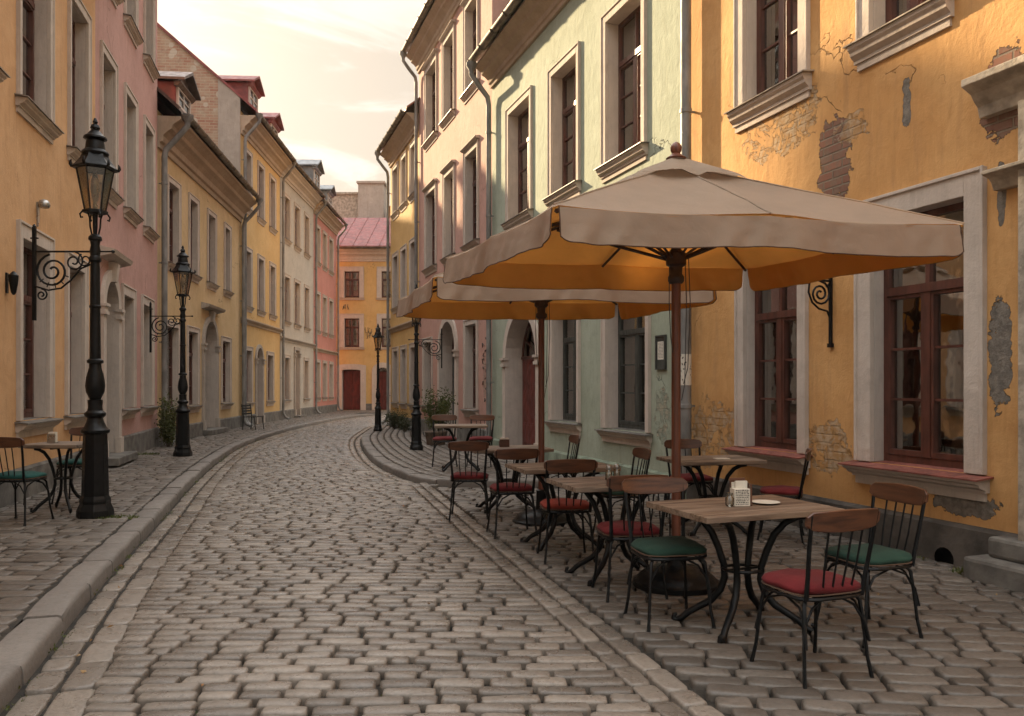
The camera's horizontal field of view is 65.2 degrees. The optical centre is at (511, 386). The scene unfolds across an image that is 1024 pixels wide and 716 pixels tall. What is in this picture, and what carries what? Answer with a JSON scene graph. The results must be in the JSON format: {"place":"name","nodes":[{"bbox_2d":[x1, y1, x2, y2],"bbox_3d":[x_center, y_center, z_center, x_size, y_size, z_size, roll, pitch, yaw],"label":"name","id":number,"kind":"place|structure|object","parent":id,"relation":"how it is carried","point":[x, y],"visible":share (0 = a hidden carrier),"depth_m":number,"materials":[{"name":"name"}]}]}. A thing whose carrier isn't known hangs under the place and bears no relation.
{"place":"outdoors","nodes":[
{"label":"outdoors","id":0,"kind":"place"},
{"bbox_2d":[0,410,389,640],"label":"pavement","id":1,"kind":"structure","parent":0,"point":[42,552],"depth_m":8.22,"materials":[{"name":"stone"}]},
{"bbox_2d":[0,437,54,525],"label":"cafe chair","id":2,"kind":"object","parent":1,"relation":"on","point":[15,477],"visible":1,"depth_m":7.97,"materials":[{"name":"black metal"}]},
{"bbox_2d":[18,441,82,513],"bbox_3d":[-5.020,1.006,8.950,0.655,0.758,0.574,0,0,4],"label":"cafe table","id":3,"kind":"object","parent":1,"relation":"on","point":[40,446],"visible":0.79,"depth_m":8.86,"materials":[{"name":"brown wood"}]},
{"bbox_2d":[51,427,82,503],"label":"cafe chair","id":4,"kind":"object","parent":1,"relation":"on","point":[75,431],"visible":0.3,"depth_m":9.55,"materials":[{"name":"black metal"}]},
{"bbox_2d":[30,118,120,518],"bbox_3d":[-4.700,-0.739,8.570,0.912,4.277,0.500,0,0,0],"label":"street lamp","id":5,"kind":"object","parent":1,"relation":"on","point":[95,497],"visible":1,"depth_m":8.52,"materials":[{"name":"black metal"}]},
{"bbox_2d":[154,392,177,446],"bbox_3d":[-7.971,0.759,18.604,0.633,1.290,0.798,0,0,0],"label":"shrub","id":6,"kind":"object","parent":1,"relation":"on","point":[167,425],"visible":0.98,"depth_m":18.47,"materials":[{"name":"green plant"}]},
{"bbox_2d":[149,246,195,456],"bbox_3d":[-6.837,-0.715,16.050,0.902,4.230,0.494,0,0,0],"label":"street lamp","id":7,"kind":"object","parent":1,"relation":"on","point":[182,410],"visible":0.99,"depth_m":16.00,"materials":[{"name":"black metal"}]},
{"bbox_2d":[337,218,389,409],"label":"townhouse","id":8,"kind":"structure","parent":1,"relation":"on","point":[362,278],"depth_m":47.60,"materials":[{"name":"yellow paint"}]},
{"bbox_2d":[339,266,363,299],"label":"window","id":9,"kind":"structure","parent":8,"relation":"in","point":[351,281],"depth_m":47.56,"materials":[{"name":"paint"}]},
{"bbox_2d":[339,314,363,349],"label":"window","id":10,"kind":"structure","parent":8,"relation":"in","point":[349,336],"depth_m":47.56,"materials":[{"name":"paint"}]},
{"bbox_2d":[337,364,365,409],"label":"door","id":11,"kind":"structure","parent":8,"relation":"in","point":[352,377],"depth_m":47.86,"materials":[{"name":"paint"}]},
{"bbox_2d":[372,362,389,409],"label":"door","id":12,"kind":"structure","parent":8,"relation":"in","point":[382,374],"depth_m":47.54,"materials":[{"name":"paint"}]},
{"bbox_2d":[157,0,425,205],"label":"sky","id":13,"kind":"structure","parent":0,"point":[336,77],"materials":[{"name":"white"}]},
{"bbox_2d":[0,415,723,715],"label":"road","id":14,"kind":"structure","parent":0,"point":[279,633],"depth_m":5.05,"materials":[{"name":"stone"}]},
{"bbox_2d":[0,0,94,507],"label":"townhouse","id":15,"kind":"structure","parent":14,"relation":"on","point":[47,82],"depth_m":10.95,"materials":[{"name":"paint"}]},
{"bbox_2d":[14,0,64,143],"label":"window","id":16,"kind":"structure","parent":15,"relation":"in","point":[35,19],"depth_m":10.89,"materials":[{"name":"paint"}]},
{"bbox_2d":[14,219,64,437],"bbox_3d":[-6.311,-0.711,10.427,0.469,2.685,1.503,0,0,-14],"label":"window","id":17,"kind":"structure","parent":15,"relation":"in","point":[35,340],"depth_m":10.83,"materials":[{"name":"paint"}]},
{"bbox_2d":[63,250,88,429],"bbox_3d":[-6.780,-0.686,12.258,0.473,2.635,1.273,0,0,-14],"label":"window","id":18,"kind":"structure","parent":15,"relation":"in","point":[76,293],"depth_m":12.65,"materials":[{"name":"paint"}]},
{"bbox_2d":[66,0,92,179],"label":"window","id":19,"kind":"structure","parent":15,"relation":"in","point":[79,36],"depth_m":12.86,"materials":[{"name":"paint"}]},
{"bbox_2d":[81,0,160,465],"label":"townhouse","id":20,"kind":"structure","parent":14,"relation":"on","point":[127,75],"depth_m":16.05,"materials":[{"name":"paint"}]},
{"bbox_2d":[100,39,124,209],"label":"window","id":21,"kind":"structure","parent":20,"relation":"in","point":[109,78],"depth_m":14.69,"materials":[{"name":"paint"}]},
{"bbox_2d":[100,245,137,465],"bbox_3d":[-7.374,-0.535,14.357,0.920,3.790,1.575,0,0,-14],"label":"door","id":22,"kind":"structure","parent":20,"relation":"in","point":[112,313],"depth_m":14.84,"materials":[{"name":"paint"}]},
{"bbox_2d":[121,283,142,419],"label":"window","id":23,"kind":"structure","parent":20,"relation":"in","point":[128,294],"depth_m":16.23,"materials":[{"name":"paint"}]},
{"bbox_2d":[123,82,144,227],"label":"window","id":24,"kind":"structure","parent":20,"relation":"in","point":[131,115],"depth_m":16.45,"materials":[{"name":"paint"}]},
{"bbox_2d":[123,0,144,48],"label":"window","id":25,"kind":"structure","parent":20,"relation":"in","point":[131,7],"depth_m":16.30,"materials":[{"name":"paint"}]},
{"bbox_2d":[140,294,158,415],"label":"window","id":26,"kind":"structure","parent":20,"relation":"in","point":[147,358],"depth_m":18.17,"materials":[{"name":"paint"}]},
{"bbox_2d":[143,114,159,243],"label":"window","id":27,"kind":"structure","parent":20,"relation":"in","point":[149,142],"depth_m":18.29,"materials":[{"name":"paint"}]},
{"bbox_2d":[143,0,160,82],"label":"window","id":28,"kind":"structure","parent":20,"relation":"in","point":[149,6],"depth_m":18.30,"materials":[{"name":"paint"}]},
{"bbox_2d":[0,413,389,713],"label":"kerb","id":29,"kind":"structure","parent":14,"relation":"on","point":[29,641],"depth_m":5.68,"materials":[{"name":"stone"}]},
{"bbox_2d":[157,71,262,444],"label":"townhouse","id":30,"kind":"structure","parent":14,"relation":"on","point":[206,201],"depth_m":22.46,"materials":[{"name":"beige paint"}]},
{"bbox_2d":[168,320,179,413],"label":"window","id":31,"kind":"structure","parent":30,"relation":"in","point":[174,335],"depth_m":20.63,"materials":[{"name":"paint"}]},
{"bbox_2d":[168,174,181,275],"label":"window","id":32,"kind":"structure","parent":30,"relation":"in","point":[174,187],"depth_m":20.66,"materials":[{"name":"paint"}]},
{"bbox_2d":[186,325,203,412],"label":"window","id":33,"kind":"structure","parent":30,"relation":"in","point":[192,333],"depth_m":22.41,"materials":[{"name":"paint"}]},
{"bbox_2d":[188,192,202,283],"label":"window","id":34,"kind":"structure","parent":30,"relation":"in","point":[193,210],"depth_m":22.37,"materials":[{"name":"paint"}]},
{"bbox_2d":[206,207,220,291],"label":"window","id":35,"kind":"structure","parent":30,"relation":"in","point":[211,281],"depth_m":24.29,"materials":[{"name":"paint"}]},
{"bbox_2d":[201,302,228,434],"bbox_3d":[-9.034,-0.525,23.741,0.760,3.810,1.954,0,0,-6],"label":"door","id":36,"kind":"structure","parent":30,"relation":"in","point":[210,347],"depth_m":24.42,"materials":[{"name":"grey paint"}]},
{"bbox_2d":[220,336,233,409],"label":"window","id":37,"kind":"structure","parent":30,"relation":"in","point":[226,348],"depth_m":26.17,"materials":[{"name":"paint"}]},
{"bbox_2d":[223,222,234,298],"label":"window","id":38,"kind":"structure","parent":30,"relation":"in","point":[227,291],"depth_m":26.18,"materials":[{"name":"paint"}]},
{"bbox_2d":[157,22,295,426],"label":"townhouse","id":39,"kind":"structure","parent":14,"relation":"on","point":[239,129],"depth_m":29.66,"materials":[{"name":"yellow paint"}]},
{"bbox_2d":[247,246,254,312],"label":"window","id":40,"kind":"structure","parent":39,"relation":"in","point":[250,308],"depth_m":29.08,"materials":[{"name":"paint"}]},
{"bbox_2d":[247,346,254,407],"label":"window","id":41,"kind":"structure","parent":39,"relation":"in","point":[249,349],"depth_m":29.14,"materials":[{"name":"paint"}]},
{"bbox_2d":[254,344,265,423],"bbox_3d":[-9.727,-0.110,30.218,0.555,2.980,1.242,0,0,-3],"label":"door","id":42,"kind":"structure","parent":39,"relation":"in","point":[259,359],"depth_m":30.67,"materials":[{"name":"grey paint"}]},
{"bbox_2d":[257,160,266,226],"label":"window","id":43,"kind":"structure","parent":39,"relation":"in","point":[260,167],"depth_m":30.85,"materials":[{"name":"paint"}]},
{"bbox_2d":[257,253,266,316],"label":"window","id":44,"kind":"structure","parent":39,"relation":"in","point":[261,312],"depth_m":30.85,"materials":[{"name":"paint"}]},
{"bbox_2d":[266,351,275,405],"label":"window","id":45,"kind":"structure","parent":39,"relation":"in","point":[269,355],"depth_m":32.32,"materials":[{"name":"paint"}]},
{"bbox_2d":[269,173,277,235],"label":"window","id":46,"kind":"structure","parent":39,"relation":"in","point":[272,180],"depth_m":32.65,"materials":[{"name":"paint"}]},
{"bbox_2d":[269,261,277,320],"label":"window","id":47,"kind":"structure","parent":39,"relation":"in","point":[272,267],"depth_m":32.65,"materials":[{"name":"paint"}]},
{"bbox_2d":[280,152,336,419],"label":"townhouse","id":48,"kind":"structure","parent":14,"relation":"on","point":[301,188],"depth_m":36.91,"materials":[{"name":"white paint"}]},
{"bbox_2d":[294,347,306,417],"bbox_3d":[-9.900,-0.150,36.531,0.760,3.300,1.242,0,0,-2],"label":"door","id":49,"kind":"structure","parent":48,"relation":"in","point":[297,351],"depth_m":36.91,"materials":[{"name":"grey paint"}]},
{"bbox_2d":[313,193,347,413],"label":"townhouse","id":50,"kind":"structure","parent":14,"relation":"on","point":[328,225],"depth_m":43.22,"materials":[{"name":"pink paint"}]},
{"bbox_2d":[374,97,419,426],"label":"townhouse","id":51,"kind":"structure","parent":14,"relation":"on","point":[396,146],"depth_m":28.16,"materials":[{"name":"yellow paint"}]},
{"bbox_2d":[390,161,398,220],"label":"window","id":52,"kind":"structure","parent":51,"relation":"in","point":[395,170],"depth_m":29.57,"materials":[{"name":"paint"}]},
{"bbox_2d":[390,250,398,313],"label":"window","id":53,"kind":"structure","parent":51,"relation":"in","point":[395,262],"depth_m":29.57,"materials":[{"name":"paint"}]},
{"bbox_2d":[390,346,398,407],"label":"window","id":54,"kind":"structure","parent":51,"relation":"in","point":[395,350],"depth_m":29.57,"materials":[{"name":"paint"}]},
{"bbox_2d":[398,150,406,212],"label":"window","id":55,"kind":"structure","parent":51,"relation":"in","point":[403,159],"depth_m":28.13,"materials":[{"name":"paint"}]},
{"bbox_2d":[398,344,406,408],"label":"window","id":56,"kind":"structure","parent":51,"relation":"in","point":[403,348],"depth_m":28.13,"materials":[{"name":"paint"}]},
{"bbox_2d":[400,243,406,297],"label":"window","id":57,"kind":"structure","parent":51,"relation":"in","point":[403,250],"depth_m":28.14,"materials":[{"name":"paint"}]},
{"bbox_2d":[400,0,516,442],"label":"townhouse","id":58,"kind":"structure","parent":14,"relation":"on","point":[443,40],"depth_m":22.09,"materials":[{"name":"beige paint"}]},
{"bbox_2d":[420,336,432,409],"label":"window","id":59,"kind":"structure","parent":58,"relation":"in","point":[427,359],"depth_m":24.87,"materials":[{"name":"paint"}]},
{"bbox_2d":[421,178,436,276],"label":"window","id":60,"kind":"structure","parent":58,"relation":"in","point":[430,190],"depth_m":24.59,"materials":[{"name":"paint"}]},
{"bbox_2d":[421,48,437,152],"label":"window","id":61,"kind":"structure","parent":58,"relation":"in","point":[430,68],"depth_m":24.53,"materials":[{"name":"paint"}]},
{"bbox_2d":[438,19,455,130],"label":"window","id":62,"kind":"structure","parent":58,"relation":"in","point":[447,38],"depth_m":22.53,"materials":[{"name":"paint"}]},
{"bbox_2d":[435,320,458,439],"bbox_3d":[-1.703,-0.250,22.141,0.760,3.500,2.276,0,0,-19],"label":"door","id":63,"kind":"structure","parent":58,"relation":"in","point":[447,375],"depth_m":22.90,"materials":[{"name":"paint"}]},
{"bbox_2d":[439,159,455,266],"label":"window","id":64,"kind":"structure","parent":58,"relation":"in","point":[448,185],"depth_m":22.47,"materials":[{"name":"paint"}]},
{"bbox_2d":[459,320,478,416],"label":"window","id":65,"kind":"structure","parent":58,"relation":"in","point":[470,327],"depth_m":20.45,"materials":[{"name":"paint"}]},
{"bbox_2d":[459,0,479,104],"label":"window","id":66,"kind":"structure","parent":58,"relation":"in","point":[470,19],"depth_m":20.43,"materials":[{"name":"paint"}]},
{"bbox_2d":[460,135,479,250],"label":"window","id":67,"kind":"structure","parent":58,"relation":"in","point":[470,151],"depth_m":20.43,"materials":[{"name":"paint"}]},
{"bbox_2d":[361,422,563,487],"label":"kerb","id":68,"kind":"structure","parent":14,"relation":"on","point":[376,458],"depth_m":13.01,"materials":[{"name":"stone"}]},
{"bbox_2d":[1,440,962,715],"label":"weeds","id":69,"kind":"object","parent":14,"relation":"on","point":[165,518],"visible":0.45,"depth_m":6.84,"materials":[{"name":"green plant"}]},
{"bbox_2d":[370,423,604,478],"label":"pavement","id":70,"kind":"structure","parent":0,"point":[390,444],"depth_m":15.72,"materials":[{"name":"stone"}]},
{"bbox_2d":[372,324,383,431],"bbox_3d":[-4.204,-0.292,25.100,0.350,3.384,0.395,0,0,0],"label":"street lamp","id":71,"kind":"object","parent":70,"relation":"on","point":[378,408],"visible":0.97,"depth_m":25.04,"materials":[{"name":"black metal"}]},
{"bbox_2d":[408,284,441,450],"bbox_3d":[-1.913,-0.433,17.700,0.782,3.666,0.428,0,0,0],"label":"street lamp","id":72,"kind":"object","parent":70,"relation":"on","point":[416,441],"visible":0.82,"depth_m":17.65,"materials":[{"name":"black metal"}]},
{"bbox_2d":[419,385,458,445],"bbox_3d":[-1.796,0.674,19.229,1.046,1.452,0.856,0,0,0],"label":"shrub","id":73,"kind":"object","parent":70,"relation":"on","point":[442,409],"visible":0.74,"depth_m":19.09,"materials":[{"name":"green plant"}]},
{"bbox_2d":[432,415,457,466],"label":"cafe chair","id":74,"kind":"object","parent":70,"relation":"on","point":[442,438],"visible":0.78,"depth_m":14.17,"materials":[{"name":"black metal"}]},
{"bbox_2d":[434,424,487,471],"bbox_3d":[-0.850,1.006,13.250,0.864,0.758,0.606,0,0,-5],"label":"cafe table","id":75,"kind":"object","parent":70,"relation":"on","point":[460,426],"visible":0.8,"depth_m":13.09,"materials":[{"name":"brown wood"}]},
{"bbox_2d":[466,415,494,466],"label":"cafe chair","id":76,"kind":"object","parent":70,"relation":"on","point":[484,418],"visible":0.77,"depth_m":14.18,"materials":[{"name":"black metal"}]},
{"bbox_2d":[325,487,1023,715],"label":"terrace paving","id":77,"kind":"structure","parent":0,"point":[964,656],"depth_m":4.79,"materials":[{"name":"stone"}]},
{"bbox_2d":[448,441,488,520],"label":"cafe chair","id":78,"kind":"object","parent":77,"relation":"on","point":[469,476],"visible":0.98,"depth_m":8.83,"materials":[{"name":"brown wood"}]},
{"bbox_2d":[470,445,553,512],"bbox_3d":[-0.050,1.107,9.600,0.956,0.758,0.670,0,0,-14],"label":"cafe table","id":79,"kind":"object","parent":77,"relation":"on","point":[490,451],"visible":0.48,"depth_m":9.51,"materials":[{"name":"brown wood"}]},
{"bbox_2d":[486,448,539,538],"bbox_3d":[0.004,1.036,7.962,0.450,0.884,0.500,0,0,-13],"label":"cafe chair","id":80,"kind":"object","parent":77,"relation":"on","point":[511,488],"visible":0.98,"depth_m":7.79,"materials":[{"name":"brown wood"}]},
{"bbox_2d":[396,272,716,526],"bbox_3d":[0.323,-0.142,8.779,3.231,3.285,2.198,0,0,-6],"label":"cafe umbrella","id":81,"kind":"object","parent":77,"relation":"on","point":[435,297],"visible":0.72,"depth_m":8.69,"materials":[{"name":"beige fabric"}]},
{"bbox_2d":[505,462,620,551],"bbox_3d":[0.460,1.107,7.420,0.910,0.758,0.638,0,0,-17],"label":"cafe table","id":82,"kind":"object","parent":77,"relation":"on","point":[538,470],"visible":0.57,"depth_m":7.33,"materials":[{"name":"brown wood"}]},
{"bbox_2d":[536,459,597,564],"bbox_3d":[0.462,1.036,6.811,0.450,0.884,0.499,0,0,-7],"label":"cafe chair","id":83,"kind":"object","parent":77,"relation":"on","point":[558,506],"visible":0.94,"depth_m":6.64,"materials":[{"name":"brown wood"}]},
{"bbox_2d":[546,476,687,586],"bbox_3d":[0.800,1.107,6.200,0.910,0.758,0.638,0,0,-17],"label":"cafe table","id":84,"kind":"object","parent":77,"relation":"on","point":[588,487],"visible":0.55,"depth_m":6.13,"materials":[{"name":"brown wood"}]},
{"bbox_2d":[593,447,650,542],"bbox_3d":[1.068,1.036,7.754,0.499,0.884,0.450,0,0,-12],"label":"cafe chair","id":85,"kind":"object","parent":77,"relation":"on","point":[642,453],"visible":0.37,"depth_m":7.71,"materials":[{"name":"brown wood"}]},
{"bbox_2d":[591,475,668,602],"bbox_3d":[0.833,1.036,5.641,0.450,0.884,0.499,0,0,-9],"label":"cafe chair","id":86,"kind":"object","parent":77,"relation":"on","point":[610,529],"visible":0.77,"depth_m":5.48,"materials":[{"name":"black metal"}]},
{"bbox_2d":[621,476,715,631],"bbox_3d":[0.976,1.036,5.058,0.450,0.884,0.499,0,0,-12],"label":"cafe chair","id":87,"kind":"object","parent":77,"relation":"on","point":[682,548],"visible":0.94,"depth_m":5.08,"materials":[{"name":"brown wood"}]},
{"bbox_2d":[664,439,713,517],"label":"cafe chair","id":88,"kind":"object","parent":77,"relation":"on","point":[691,444],"visible":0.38,"depth_m":9.01,"materials":[{"name":"brown wood"}]},
{"bbox_2d":[443,142,964,597],"bbox_3d":[1.208,-0.163,5.959,3.231,3.285,2.198,0,0,-11],"label":"cafe umbrella","id":89,"kind":"object","parent":77,"relation":"on","point":[676,222],"visible":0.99,"depth_m":5.54,"materials":[{"name":"beige fabric"}]},
{"bbox_2d":[656,455,766,535],"bbox_3d":[2.020,1.107,8.150,0.910,0.758,0.638,0,0,-12],"label":"cafe table","id":90,"kind":"object","parent":77,"relation":"on","point":[738,461],"visible":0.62,"depth_m":8.03,"materials":[{"name":"brown wood"}]},
{"bbox_2d":[646,494,844,642],"bbox_3d":[1.420,1.107,4.930,0.965,0.758,0.676,0,0,-20],"label":"cafe table","id":91,"kind":"object","parent":77,"relation":"on","point":[705,512],"visible":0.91,"depth_m":4.85,"materials":[{"name":"brown wood"}]},
{"bbox_2d":[729,478,751,505],"bbox_3d":[1.402,0.644,4.905,0.112,0.165,0.081,0,0,-8],"label":"napkin and menu holder","id":92,"kind":"object","parent":91,"relation":"on","point":[740,489],"visible":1,"depth_m":4.87,"materials":[{"name":"paper"}]},
{"bbox_2d":[757,448,811,544],"bbox_3d":[2.638,1.036,7.743,0.499,0.884,0.450,0,0,21],"label":"cafe chair","id":93,"kind":"object","parent":77,"relation":"on","point":[788,491],"visible":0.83,"depth_m":7.58,"materials":[{"name":"black metal"}]},
{"bbox_2d":[750,508,879,688],"bbox_3d":[1.552,1.036,4.103,0.450,0.884,0.499,0,0,-21],"label":"cafe chair","id":94,"kind":"object","parent":77,"relation":"on","point":[814,584],"visible":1,"depth_m":3.95,"materials":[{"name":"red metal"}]},
{"bbox_2d":[818,482,928,647],"bbox_3d":[2.158,1.036,4.806,0.500,0.884,0.450,0,0,-18],"label":"cafe chair","id":95,"kind":"object","parent":77,"relation":"on","point":[882,557],"visible":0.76,"depth_m":4.70,"materials":[{"name":"metal"}]},
{"label":"ground","id":96,"kind":"structure","parent":0,"visible":0},
{"bbox_2d":[332,181,385,370],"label":"firewall block","id":97,"kind":"structure","parent":96,"relation":"on","point":[367,199],"depth_m":56.40,"materials":[{"name":"stone"}]},
{"bbox_2d":[466,0,685,498],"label":"townhouse","id":98,"kind":"structure","parent":96,"relation":"on","point":[586,93],"depth_m":13.72,"materials":[{"name":"green paint"}]},
{"bbox_2d":[501,85,533,230],"bbox_3d":[0.235,-4.649,16.680,0.458,2.710,1.688,0,0,-19],"label":"window","id":99,"kind":"structure","parent":98,"relation":"in","point":[519,208],"depth_m":17.17,"materials":[{"name":"paint"}]},
{"bbox_2d":[499,319,537,444],"bbox_3d":[0.360,-0.160,16.556,0.555,3.080,2.294,0,0,-19],"label":"door","id":100,"kind":"structure","parent":98,"relation":"in","point":[519,364],"depth_m":17.34,"materials":[{"name":"paint"}]},
{"bbox_2d":[541,41,581,207],"bbox_3d":[1.025,-4.614,14.425,0.458,2.640,1.548,0,0,-19],"label":"window","id":101,"kind":"structure","parent":98,"relation":"in","point":[564,180],"depth_m":14.82,"materials":[{"name":"paint"}]},
{"bbox_2d":[544,319,581,434],"bbox_3d":[1.035,-0.411,14.407,0.447,2.485,1.508,0,0,-19],"label":"window","id":102,"kind":"structure","parent":98,"relation":"in","point":[564,352],"depth_m":14.89,"materials":[{"name":"paint"}]},
{"bbox_2d":[594,0,648,183],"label":"window","id":103,"kind":"structure","parent":98,"relation":"in","point":[623,45],"depth_m":12.61,"materials":[{"name":"paint"}]},
{"bbox_2d":[594,303,652,447],"bbox_3d":[1.813,-0.391,12.186,0.448,2.525,1.684,0,0,-19],"label":"window","id":104,"kind":"structure","parent":98,"relation":"in","point":[625,345],"depth_m":12.58,"materials":[{"name":"paint"}]},
{"bbox_2d":[655,335,666,369],"bbox_3d":[2.069,-0.479,11.125,0.034,0.480,0.270,0,0,-19],"label":"menu frame","id":105,"kind":"object","parent":98,"relation":"attached to","point":[660,352],"visible":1,"depth_m":11.11,"materials":[{"name":"grey paint"}]},
{"bbox_2d":[667,0,1023,592],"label":"townhouse","id":106,"kind":"structure","parent":96,"relation":"on","point":[914,376],"depth_m":7.45,"materials":[{"name":"paint"}]},
{"bbox_2d":[721,269,812,474],"bbox_3d":[2.919,-0.371,8.898,0.463,2.565,1.358,0,0,-19],"label":"window","id":107,"kind":"structure","parent":106,"relation":"in","point":[771,327],"depth_m":9.07,"materials":[{"name":"paint"}]},
{"bbox_2d":[723,0,813,133],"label":"window","id":108,"kind":"structure","parent":106,"relation":"in","point":[772,73],"depth_m":9.13,"materials":[{"name":"paint"}]},
{"bbox_2d":[808,278,833,347],"bbox_3d":[3.017,-0.780,7.917,0.360,0.775,0.060,0,0,-19],"label":"wall bracket","id":109,"kind":"object","parent":106,"relation":"attached to","point":[829,299],"depth_m":7.96,"materials":[{"name":"black metal"}]},
{"bbox_2d":[842,0,953,71],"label":"window","id":110,"kind":"structure","parent":106,"relation":"in","point":[884,29],"depth_m":7.25,"materials":[{"name":"paint"}]},
{"bbox_2d":[838,165,993,501],"bbox_3d":[3.580,-0.421,7.010,0.464,2.665,1.511,0,0,-19],"label":"window","id":111,"kind":"structure","parent":106,"relation":"in","point":[920,332],"depth_m":6.98,"materials":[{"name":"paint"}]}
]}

